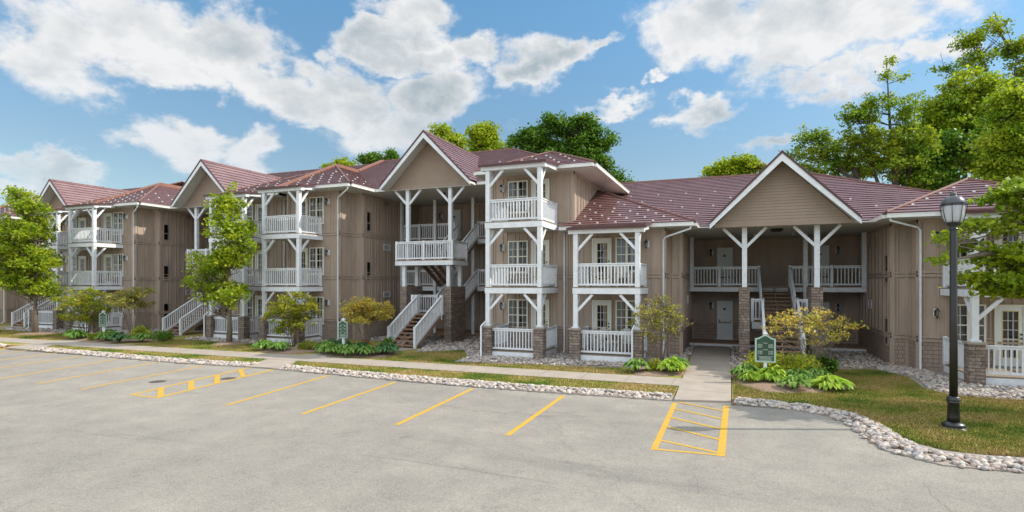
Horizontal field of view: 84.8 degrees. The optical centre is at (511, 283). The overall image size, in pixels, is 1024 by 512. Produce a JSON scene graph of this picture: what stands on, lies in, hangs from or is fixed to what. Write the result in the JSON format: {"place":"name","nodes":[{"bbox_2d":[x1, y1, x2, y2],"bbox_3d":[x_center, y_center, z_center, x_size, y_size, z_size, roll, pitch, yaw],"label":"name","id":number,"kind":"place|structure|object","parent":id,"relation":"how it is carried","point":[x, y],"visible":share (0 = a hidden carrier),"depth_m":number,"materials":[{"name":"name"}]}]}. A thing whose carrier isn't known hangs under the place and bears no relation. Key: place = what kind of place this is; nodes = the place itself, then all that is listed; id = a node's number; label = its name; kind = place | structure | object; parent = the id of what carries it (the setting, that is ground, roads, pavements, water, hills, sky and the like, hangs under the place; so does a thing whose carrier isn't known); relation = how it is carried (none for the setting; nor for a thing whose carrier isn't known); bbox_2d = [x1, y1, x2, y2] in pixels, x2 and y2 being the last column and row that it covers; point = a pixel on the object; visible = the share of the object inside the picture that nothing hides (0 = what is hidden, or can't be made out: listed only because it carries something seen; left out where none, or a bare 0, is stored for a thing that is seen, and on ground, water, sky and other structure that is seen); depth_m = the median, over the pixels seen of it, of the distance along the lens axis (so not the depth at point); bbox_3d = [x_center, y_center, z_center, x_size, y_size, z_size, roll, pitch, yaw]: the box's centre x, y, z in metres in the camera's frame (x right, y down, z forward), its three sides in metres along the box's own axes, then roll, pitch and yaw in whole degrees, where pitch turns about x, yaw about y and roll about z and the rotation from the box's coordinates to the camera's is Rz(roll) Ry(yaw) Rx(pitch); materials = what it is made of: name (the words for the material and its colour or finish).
{"place":"outdoors","nodes":[
{"label":"outdoors","id":0,"kind":"place"},
{"bbox_2d":[5,344,51,350],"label":"path","id":1,"kind":"structure","parent":0,"point":[25,346],"depth_m":28.89,"materials":[{"name":"concrete"}]},
{"bbox_2d":[0,330,81,339],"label":"grass","id":2,"kind":"structure","parent":0,"point":[5,333],"depth_m":34.70,"materials":[{"name":"green plant"}]},
{"bbox_2d":[50,345,266,361],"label":"lawn","id":3,"kind":"structure","parent":0,"point":[167,354],"depth_m":25.39,"materials":[{"name":"green plant"}]},
{"bbox_2d":[245,359,295,368],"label":"path","id":4,"kind":"structure","parent":0,"point":[269,363],"depth_m":22.76,"materials":[{"name":"concrete"}]},
{"bbox_2d":[0,337,681,385],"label":"sidewalk","id":5,"kind":"structure","parent":0,"point":[565,374],"depth_m":22.73,"materials":[{"name":"concrete"}]},
{"bbox_2d":[0,323,690,377],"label":"lawn","id":6,"kind":"structure","parent":0,"point":[193,334],"depth_m":27.73,"materials":[{"name":"green plant"}]},
{"bbox_2d":[0,185,71,332],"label":"maple tree","id":7,"kind":"object","parent":6,"relation":"on","point":[26,258],"visible":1,"depth_m":35.89,"materials":[{"name":"green plant"}]},
{"bbox_2d":[50,286,118,336],"bbox_3d":[-26.133,1.734,34.435,3.904,3.156,3.084,0,0,22],"label":"ornamental tree","id":8,"kind":"object","parent":6,"relation":"on","point":[84,306],"visible":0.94,"depth_m":34.04,"materials":[{"name":"green plant"}]},
{"bbox_2d":[70,337,164,342],"bbox_3d":[-23.441,3.213,32.770,6.662,0.110,3.623,0,0,22],"label":"mulch bed","id":9,"kind":"object","parent":6,"relation":"on","point":[102,340],"visible":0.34,"depth_m":31.39,"materials":[{"name":"brown soil"}]},
{"bbox_2d":[100,287,157,335],"bbox_3d":[-22.649,1.726,33.188,2.827,3.168,2.770,0,0,2],"label":"ornamental tree","id":10,"kind":"object","parent":9,"relation":"on","point":[126,298],"visible":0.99,"depth_m":33.11,"materials":[{"name":"green plant"}]},
{"bbox_2d":[149,329,173,340],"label":"shrub","id":11,"kind":"object","parent":6,"relation":"on","point":[163,335],"visible":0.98,"depth_m":31.31,"materials":[{"name":"green plant"}]},
{"bbox_2d":[130,339,271,351],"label":"grass","id":12,"kind":"structure","parent":6,"relation":"on","point":[244,347],"depth_m":29.27,"materials":[{"name":"green plant"}]},
{"bbox_2d":[180,181,260,341],"bbox_3d":[-15.627,-1.099,30.203,5.184,8.804,3.092,0,0,22],"label":"maple tree","id":13,"kind":"object","parent":6,"relation":"on","point":[224,290],"visible":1,"depth_m":29.71,"materials":[{"name":"green plant"}]},
{"bbox_2d":[257,346,318,353],"bbox_3d":[-10.825,3.213,27.633,3.326,0.109,2.971,0,0,22],"label":"mulch bed","id":14,"kind":"object","parent":6,"relation":"on","point":[294,350],"visible":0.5,"depth_m":26.70,"materials":[{"name":"brown soil"}]},
{"bbox_2d":[260,291,322,346],"bbox_3d":[-11.447,1.839,29.012,3.024,2.950,2.935,0,0,22],"label":"ornamental tree","id":15,"kind":"object","parent":6,"relation":"on","point":[292,310],"visible":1,"depth_m":28.76,"materials":[{"name":"green plant"}]},
{"bbox_2d":[316,350,398,357],"bbox_3d":[-7.062,3.213,26.373,3.800,0.109,3.347,0,0,22],"label":"mulch bed","id":16,"kind":"object","parent":6,"relation":"on","point":[370,355],"visible":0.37,"depth_m":25.26,"materials":[{"name":"brown soil"}]},
{"bbox_2d":[338,318,347,344],"bbox_3d":[-7.920,2.465,26.346,0.460,1.670,0.178,0,0,10],"label":"sign","id":17,"kind":"object","parent":16,"relation":"on","point":[343,329],"visible":1,"depth_m":26.26,"materials":[{"name":"green metal"}]},
{"bbox_2d":[336,344,359,354],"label":"hosta","id":18,"kind":"object","parent":16,"relation":"on","point":[349,350],"visible":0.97,"depth_m":24.81,"materials":[{"name":"green plant"}]},
{"bbox_2d":[336,295,394,341],"bbox_3d":[-7.273,1.944,27.834,2.757,2.736,2.703,0,0,22],"label":"ornamental tree","id":19,"kind":"object","parent":16,"relation":"on","point":[363,313],"visible":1,"depth_m":27.49,"materials":[{"name":"yellow plant"}]},
{"bbox_2d":[372,340,398,352],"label":"hosta","id":20,"kind":"object","parent":16,"relation":"on","point":[385,347],"visible":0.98,"depth_m":25.38,"materials":[{"name":"green plant"}]},
{"bbox_2d":[373,350,633,374],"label":"grass","id":21,"kind":"structure","parent":6,"relation":"on","point":[428,357],"depth_m":22.76,"materials":[{"name":"green plant"}]},
{"bbox_2d":[632,366,685,375],"bbox_3d":[5.482,3.212,20.736,1.964,0.108,2.391,0,0,22],"label":"mulch bed","id":22,"kind":"object","parent":6,"relation":"on","point":[657,372],"visible":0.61,"depth_m":20.09,"materials":[{"name":"brown soil"}]},
{"bbox_2d":[622,358,649,370],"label":"hosta","id":23,"kind":"object","parent":22,"relation":"on","point":[634,363],"visible":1,"depth_m":20.31,"materials":[{"name":"green plant"}]},
{"bbox_2d":[655,357,687,371],"bbox_3d":[5.714,2.919,20.223,1.224,0.562,1.144,0,0,22],"label":"hosta","id":24,"kind":"object","parent":22,"relation":"on","point":[671,365],"visible":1,"depth_m":19.98,"materials":[{"name":"green plant"}]},
{"bbox_2d":[0,347,734,405],"bbox_3d":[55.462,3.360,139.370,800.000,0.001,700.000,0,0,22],"label":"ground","id":25,"kind":"structure","parent":0,"point":[730,361],"depth_m":19.60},
{"bbox_2d":[0,179,184,328],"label":"apartment building","id":26,"kind":"structure","parent":25,"relation":"on","point":[16,311],"depth_m":43.83,"materials":[{"name":"beige"}]},
{"bbox_2d":[23,349,244,366],"bbox_3d":[-17.249,3.325,25.073,15.202,0.110,0.858,0,0,23],"label":"stone bed","id":27,"kind":"object","parent":25,"relation":"on","point":[29,350],"visible":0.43,"depth_m":24.74,"materials":[{"name":"grey stone"}]},
{"bbox_2d":[62,159,370,339],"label":"apartment building","id":28,"kind":"structure","parent":25,"relation":"on","point":[150,240],"depth_m":38.65,"materials":[{"name":"beige wood"}]},
{"bbox_2d":[104,254,112,283],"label":"glazed door","id":29,"kind":"structure","parent":28,"relation":"in","point":[106,256],"depth_m":39.64,"materials":[{"name":"beige glass"}]},
{"bbox_2d":[104,213,112,242],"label":"glazed door","id":30,"kind":"structure","parent":28,"relation":"in","point":[106,215],"depth_m":39.64,"materials":[{"name":"beige wood"}]},
{"bbox_2d":[113,254,123,276],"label":"window","id":31,"kind":"structure","parent":28,"relation":"in","point":[120,256],"depth_m":39.15,"materials":[{"name":"beige glass"}]},
{"bbox_2d":[113,212,123,234],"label":"window","id":32,"kind":"structure","parent":28,"relation":"in","point":[118,221],"depth_m":39.19,"materials":[{"name":"beige"}]},
{"bbox_2d":[255,296,261,330],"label":"glazed door","id":33,"kind":"structure","parent":28,"relation":"in","point":[258,299],"depth_m":35.11,"materials":[{"name":"beige"}]},
{"bbox_2d":[255,250,261,285],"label":"glazed door","id":34,"kind":"structure","parent":28,"relation":"in","point":[258,257],"depth_m":35.10,"materials":[{"name":"beige glass"}]},
{"bbox_2d":[255,204,261,237],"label":"glazed door","id":35,"kind":"structure","parent":28,"relation":"in","point":[258,207],"depth_m":35.10,"materials":[{"name":"beige wood"}]},
{"bbox_2d":[318,155,359,168],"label":"background tree","id":36,"kind":"object","parent":25,"relation":"on","point":[344,161],"visible":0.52,"depth_m":77.50,"materials":[{"name":"green plant"}]},
{"bbox_2d":[354,151,385,164],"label":"background tree","id":37,"kind":"object","parent":25,"relation":"on","point":[371,158],"visible":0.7,"depth_m":79.18,"materials":[{"name":"green plant"}]},
{"bbox_2d":[380,147,399,159],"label":"background tree","id":38,"kind":"object","parent":25,"relation":"on","point":[390,154],"visible":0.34,"depth_m":78.59,"materials":[{"name":"green plant"}]},
{"bbox_2d":[255,130,629,358],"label":"apartment building","id":39,"kind":"structure","parent":25,"relation":"on","point":[428,234],"depth_m":31.13,"materials":[{"name":"beige wood"}]},
{"bbox_2d":[309,297,323,324],"bbox_3d":[-11.221,1.555,32.168,1.080,1.590,0.078,0,0,22],"label":"window","id":40,"kind":"structure","parent":39,"relation":"in","point":[319,299],"depth_m":32.09,"materials":[{"name":"beige glass"}]},
{"bbox_2d":[309,247,323,274],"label":"window","id":41,"kind":"structure","parent":39,"relation":"in","point":[319,254],"depth_m":32.15,"materials":[{"name":"beige glass"}]},
{"bbox_2d":[309,196,323,224],"bbox_3d":[-11.221,-4.175,32.168,1.080,1.590,0.078,0,0,22],"label":"window","id":42,"kind":"structure","parent":39,"relation":"in","point":[319,210],"depth_m":32.15,"materials":[{"name":"beige"}]},
{"bbox_2d":[453,210,460,238],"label":"entry door","id":43,"kind":"structure","parent":39,"relation":"in","point":[456,213],"depth_m":37.09,"materials":[{"name":"white"}]},
{"bbox_2d":[508,299,527,331],"bbox_3d":[0.282,1.555,27.159,1.100,1.590,0.078,0,0,22],"label":"window","id":44,"kind":"structure","parent":39,"relation":"in","point":[517,308],"depth_m":27.14,"materials":[{"name":"beige"}]},
{"bbox_2d":[508,240,527,273],"bbox_3d":[0.282,-1.275,27.159,1.100,1.590,0.078,0,0,22],"label":"window","id":45,"kind":"structure","parent":39,"relation":"in","point":[521,247],"depth_m":27.14,"materials":[{"name":"beige"}]},
{"bbox_2d":[508,180,527,213],"bbox_3d":[0.282,-4.175,27.159,1.100,1.590,0.078,0,0,22],"label":"window","id":46,"kind":"structure","parent":39,"relation":"in","point":[516,189],"depth_m":27.14,"materials":[{"name":"beige"}]},
{"bbox_2d":[531,299,549,328],"bbox_3d":[1.347,1.865,26.725,0.900,2.210,0.118,0,0,22],"label":"glazed door","id":47,"kind":"structure","parent":39,"relation":"in","point":[546,311],"depth_m":26.70,"materials":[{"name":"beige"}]},
{"bbox_2d":[531,240,549,285],"bbox_3d":[1.347,-0.965,26.725,0.900,2.210,0.118,0,0,22],"label":"glazed door","id":48,"kind":"structure","parent":39,"relation":"in","point":[546,243],"depth_m":26.82,"materials":[{"name":"beige"}]},
{"bbox_2d":[531,179,549,221],"bbox_3d":[1.347,-3.865,26.725,0.900,2.210,0.118,0,0,22],"label":"glazed door","id":49,"kind":"structure","parent":39,"relation":"in","point":[546,182],"depth_m":26.82,"materials":[{"name":"beige wood"}]},
{"bbox_2d":[273,368,673,400],"bbox_3d":[-2.277,3.325,18.823,14.844,0.110,1.009,0,0,23],"label":"stone bed","id":50,"kind":"object","parent":25,"relation":"on","point":[625,396],"visible":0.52,"depth_m":17.02,"materials":[{"name":"grey stone"}]},
{"bbox_2d":[0,326,1023,472],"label":"river stones","id":51,"kind":"object","parent":25,"relation":"on","point":[1018,466],"visible":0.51,"depth_m":20.63,"materials":[{"name":"grey stone"}]},
{"bbox_2d":[367,335,689,367],"bbox_3d":[-0.630,3.320,27.965,18.150,0.120,10.100,0,0,22],"label":"stone bed","id":52,"kind":"object","parent":25,"relation":"on","point":[646,359],"visible":0.11,"depth_m":24.33,"materials":[{"name":"white stone"}]},
{"bbox_2d":[626,294,692,360],"bbox_3d":[5.790,1.853,22.021,2.531,2.910,2.098,0,0,22],"label":"ornamental tree","id":53,"kind":"object","parent":52,"relation":"on","point":[656,324],"visible":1,"depth_m":21.88,"materials":[{"name":"green plant"}]},
{"bbox_2d":[504,110,633,182],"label":"background tree","id":54,"kind":"object","parent":25,"relation":"on","point":[580,136],"visible":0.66,"depth_m":62.86,"materials":[{"name":"green plant"}]},
{"bbox_2d":[698,152,763,176],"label":"background tree","id":55,"kind":"object","parent":25,"relation":"on","point":[743,163],"visible":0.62,"depth_m":70.94,"materials":[{"name":"green plant"}]},
{"bbox_2d":[559,149,1023,385],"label":"apartment building","id":56,"kind":"structure","parent":25,"relation":"on","point":[730,261],"depth_m":24.63,"materials":[{"name":"beige wood"}]},
{"bbox_2d":[592,300,611,348],"bbox_3d":[4.090,1.865,25.558,0.900,2.210,0.118,0,0,22],"label":"glazed door","id":57,"kind":"structure","parent":56,"relation":"in","point":[598,306],"depth_m":25.59,"materials":[{"name":"beige wood"}]},
{"bbox_2d":[592,238,611,286],"bbox_3d":[4.090,-0.965,25.558,0.900,2.210,0.118,0,0,22],"label":"glazed door","id":58,"kind":"structure","parent":56,"relation":"in","point":[598,244],"depth_m":25.59,"materials":[{"name":"beige"}]},
{"bbox_2d":[615,300,634,335],"bbox_3d":[5.143,1.555,25.150,1.060,1.590,0.078,0,0,22],"label":"window","id":59,"kind":"structure","parent":56,"relation":"in","point":[628,312],"depth_m":25.21,"materials":[{"name":"beige"}]},
{"bbox_2d":[615,237,634,272],"bbox_3d":[5.143,-1.275,25.150,1.060,1.590,0.078,0,0,22],"label":"window","id":60,"kind":"structure","parent":56,"relation":"in","point":[624,253],"depth_m":25.20,"materials":[{"name":"beige"}]},
{"bbox_2d":[716,301,732,339],"bbox_3d":[11.685,2.020,30.770,0.860,2.120,0.140,0,0,22],"label":"entry door","id":61,"kind":"structure","parent":56,"relation":"in","point":[724,308],"depth_m":30.80,"materials":[{"name":"white"}]},
{"bbox_2d":[716,247,732,285],"bbox_3d":[11.685,-0.910,30.770,0.860,2.120,0.140,0,0,22],"label":"entry door","id":62,"kind":"structure","parent":56,"relation":"in","point":[724,255],"depth_m":30.80,"materials":[{"name":"white"}]},
{"bbox_2d":[811,245,829,285],"bbox_3d":[15.996,-0.910,29.054,0.860,2.120,0.140,0,0,22],"label":"entry door","id":63,"kind":"structure","parent":56,"relation":"in","point":[824,249],"depth_m":29.03,"materials":[{"name":"white"}]},
{"bbox_2d":[958,304,985,341],"bbox_3d":[16.709,1.555,20.515,1.100,1.590,0.078,0,0,22],"label":"window","id":64,"kind":"structure","parent":56,"relation":"in","point":[963,314],"depth_m":20.55,"materials":[{"name":"beige"}]},
{"bbox_2d":[994,304,1023,366],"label":"glazed door","id":65,"kind":"structure","parent":56,"relation":"in","point":[999,310],"depth_m":20.10,"materials":[{"name":"beige wood"}]},
{"bbox_2d":[994,226,1023,270],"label":"glazed door","id":66,"kind":"structure","parent":56,"relation":"in","point":[1001,241],"depth_m":20.10,"materials":[{"name":"beige"}]},
{"bbox_2d":[731,348,1023,399],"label":"stone bed","id":67,"kind":"object","parent":25,"relation":"on","point":[918,381],"visible":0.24,"depth_m":20.74,"materials":[{"name":"grey stone"}]},
{"bbox_2d":[735,402,1023,472],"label":"stone bed","id":68,"kind":"object","parent":25,"relation":"on","point":[947,462],"visible":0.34,"depth_m":10.81,"materials":[{"name":"grey stone"}]},
{"bbox_2d":[925,12,1023,181],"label":"background tree","id":69,"kind":"object","parent":25,"relation":"on","point":[1014,50],"visible":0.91,"depth_m":52.86,"materials":[{"name":"green plant"}]},
{"bbox_2d":[427,122,471,151],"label":"background tree","id":70,"kind":"object","parent":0,"point":[445,132],"visible":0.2,"depth_m":59.14,"materials":[{"name":"green plant"}]},
{"bbox_2d":[464,118,507,151],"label":"background tree","id":71,"kind":"object","parent":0,"point":[483,136],"visible":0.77,"depth_m":61.05,"materials":[{"name":"green plant"}]},
{"bbox_2d":[294,360,678,395],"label":"lawn","id":72,"kind":"structure","parent":0,"point":[543,379],"depth_m":18.85,"materials":[{"name":"green plant"}]},
{"bbox_2d":[0,350,1023,511],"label":"parking lot","id":73,"kind":"structure","parent":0,"point":[115,447],"depth_m":10.89,"materials":[{"name":"grey asphalt"}]},
{"bbox_2d":[130,368,274,397],"bbox_3d":[-10.285,3.298,19.049,1.410,0.004,5.720,0,0,12],"label":"parking line","id":74,"kind":"object","parent":73,"relation":"on","point":[160,393],"visible":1,"depth_m":18.30,"materials":[{"name":"paint"}]},
{"bbox_2d":[301,382,395,413],"bbox_3d":[-4.599,3.300,16.462,0.130,0.001,4.827,0,0,17],"label":"parking line","id":75,"kind":"object","parent":73,"relation":"on","point":[347,398],"visible":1,"depth_m":16.07,"materials":[{"name":"paint"}]},
{"bbox_2d":[394,388,474,424],"bbox_3d":[-1.959,3.300,15.347,0.130,0.001,4.780,0,0,18],"label":"parking line","id":76,"kind":"object","parent":73,"relation":"on","point":[426,410],"visible":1,"depth_m":14.90,"materials":[{"name":"paint"}]},
{"bbox_2d":[505,395,564,435],"bbox_3d":[0.704,3.300,14.331,0.130,0.001,4.611,0,0,21],"label":"parking line","id":77,"kind":"object","parent":73,"relation":"on","point":[515,429],"visible":1,"depth_m":13.90,"materials":[{"name":"paint"}]},
{"bbox_2d":[650,402,728,456],"bbox_3d":[4.290,3.298,13.147,1.460,0.004,4.884,0,0,22],"label":"parking line","id":78,"kind":"object","parent":73,"relation":"on","point":[721,450],"visible":1,"depth_m":12.41,"materials":[{"name":"paint"}]},
{"bbox_2d":[0,0,1023,205],"label":"sky","id":79,"kind":"structure","parent":0,"point":[115,94],"materials":[{"name":"blue"}]},
{"bbox_2d":[674,345,730,402],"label":"path","id":80,"kind":"structure","parent":0,"point":[708,378],"depth_m":19.32,"materials":[{"name":"concrete"}]},
{"bbox_2d":[732,368,1023,456],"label":"lawn","id":81,"kind":"structure","parent":0,"point":[882,410],"depth_m":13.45,"materials":[{"name":"green plant"}]},
{"bbox_2d":[731,374,852,393],"bbox_3d":[9.005,3.203,18.433,3.545,0.129,3.649,0,0,-9],"label":"mulch bed","id":82,"kind":"object","parent":81,"relation":"on","point":[767,384],"visible":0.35,"depth_m":17.25,"materials":[{"name":"brown soil"}]},
{"bbox_2d":[729,362,759,374],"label":"hosta","id":83,"kind":"object","parent":82,"relation":"on","point":[739,369],"visible":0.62,"depth_m":18.98,"materials":[{"name":"green plant"}]},
{"bbox_2d":[736,370,766,381],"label":"hosta","id":84,"kind":"object","parent":82,"relation":"on","point":[747,374],"visible":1,"depth_m":18.12,"materials":[{"name":"green plant"}]},
{"bbox_2d":[743,350,784,368],"bbox_3d":[8.794,2.800,19.419,1.497,1.098,1.660,0,0,22],"label":"shrub","id":85,"kind":"object","parent":82,"relation":"on","point":[757,364],"visible":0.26,"depth_m":19.25,"materials":[{"name":"green plant"}]},
{"bbox_2d":[755,332,775,379],"bbox_3d":[8.303,2.443,18.376,0.620,1.714,0.164,0,0,22],"label":"sign","id":86,"kind":"object","parent":82,"relation":"on","point":[765,349],"visible":1,"depth_m":18.31,"materials":[{"name":"green metal"}]},
{"bbox_2d":[756,364,788,381],"bbox_3d":[8.500,2.915,18.264,1.270,0.571,1.240,0,0,-43],"label":"hosta","id":87,"kind":"object","parent":82,"relation":"on","point":[774,374],"visible":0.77,"depth_m":18.00,"materials":[{"name":"green plant"}]},
{"bbox_2d":[775,374,812,388],"bbox_3d":[8.568,2.983,17.047,1.047,0.433,1.064,0,0,22],"label":"hosta","id":88,"kind":"object","parent":82,"relation":"on","point":[791,380],"visible":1,"depth_m":16.89,"materials":[{"name":"green plant"}]},
{"bbox_2d":[773,351,824,371],"bbox_3d":[9.667,2.842,18.908,1.632,1.112,1.510,0,0,-32],"label":"shrub","id":89,"kind":"object","parent":82,"relation":"on","point":[804,363],"visible":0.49,"depth_m":18.75,"materials":[{"name":"green plant"}]},
{"bbox_2d":[785,367,812,381],"bbox_3d":[9.106,2.946,17.982,1.134,0.509,1.220,0,0,22],"label":"hosta","id":90,"kind":"object","parent":82,"relation":"on","point":[805,375],"visible":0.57,"depth_m":17.81,"materials":[{"name":"green plant"}]},
{"bbox_2d":[803,366,834,378],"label":"hosta","id":91,"kind":"object","parent":82,"relation":"on","point":[813,372],"visible":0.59,"depth_m":17.92,"materials":[{"name":"green plant"}]},
{"bbox_2d":[809,373,853,389],"bbox_3d":[9.761,2.985,17.134,1.334,0.430,1.351,0,0,-23],"label":"hosta","id":92,"kind":"object","parent":82,"relation":"on","point":[827,381],"visible":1,"depth_m":16.85,"materials":[{"name":"green plant"}]},
{"bbox_2d":[759,306,868,359],"bbox_3d":[10.440,2.050,19.504,2.708,2.516,2.947,0,0,-29],"label":"ornamental tree","id":93,"kind":"object","parent":81,"relation":"on","point":[793,321],"visible":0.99,"depth_m":19.44,"materials":[{"name":"yellow plant"}]},
{"bbox_2d":[810,353,840,373],"bbox_3d":[10.954,2.856,19.657,1.014,0.875,0.948,0,0,22],"label":"shrub","id":94,"kind":"object","parent":81,"relation":"on","point":[829,365],"visible":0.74,"depth_m":19.45,"materials":[{"name":"green plant"}]},
{"bbox_2d":[939,189,968,430],"bbox_3d":[9.961,0.585,12.643,0.550,5.430,0.550,0,0,22],"label":"lamp post","id":95,"kind":"object","parent":81,"relation":"on","point":[953,206],"visible":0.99,"depth_m":12.58,"materials":[{"name":"black metal"}]},
{"bbox_2d":[923,176,1023,304],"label":"maple tree","id":96,"kind":"object","parent":81,"relation":"on","point":[1008,261],"visible":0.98,"depth_m":14.61,"materials":[{"name":"green plant"}]},
{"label":"gravel bed","id":97,"kind":"structure","parent":0,"visible":0},
{"bbox_2d":[785,123,900,182],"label":"background tree","id":98,"kind":"object","parent":97,"relation":"on","point":[825,149],"visible":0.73,"depth_m":46.54,"materials":[{"name":"green plant"}]},
{"bbox_2d":[834,55,947,190],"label":"background tree","id":99,"kind":"object","parent":97,"relation":"on","point":[894,144],"visible":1,"depth_m":44.59,"materials":[{"name":"green plant"}]},
{"bbox_2d":[883,154,949,190],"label":"background tree","id":100,"kind":"object","parent":97,"relation":"on","point":[923,183],"visible":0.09,"depth_m":45.18,"materials":[{"name":"green plant"}]},
{"bbox_2d":[885,143,965,190],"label":"background tree","id":101,"kind":"object","parent":97,"relation":"on","point":[943,183],"visible":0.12,"depth_m":45.35,"materials":[{"name":"green plant"}]},
{"bbox_2d":[918,126,995,187],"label":"background tree","id":102,"kind":"object","parent":97,"relation":"on","point":[951,140],"visible":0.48,"depth_m":45.49,"materials":[{"name":"green plant"}]},
{"bbox_2d":[902,64,1023,177],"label":"background tree","id":103,"kind":"object","parent":97,"relation":"on","point":[952,106],"visible":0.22,"depth_m":48.08,"materials":[{"name":"green plant"}]},
{"bbox_2d":[957,81,1023,182],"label":"background tree","id":104,"kind":"object","parent":97,"relation":"on","point":[1003,142],"visible":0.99,"depth_m":40.74,"materials":[{"name":"green plant"}]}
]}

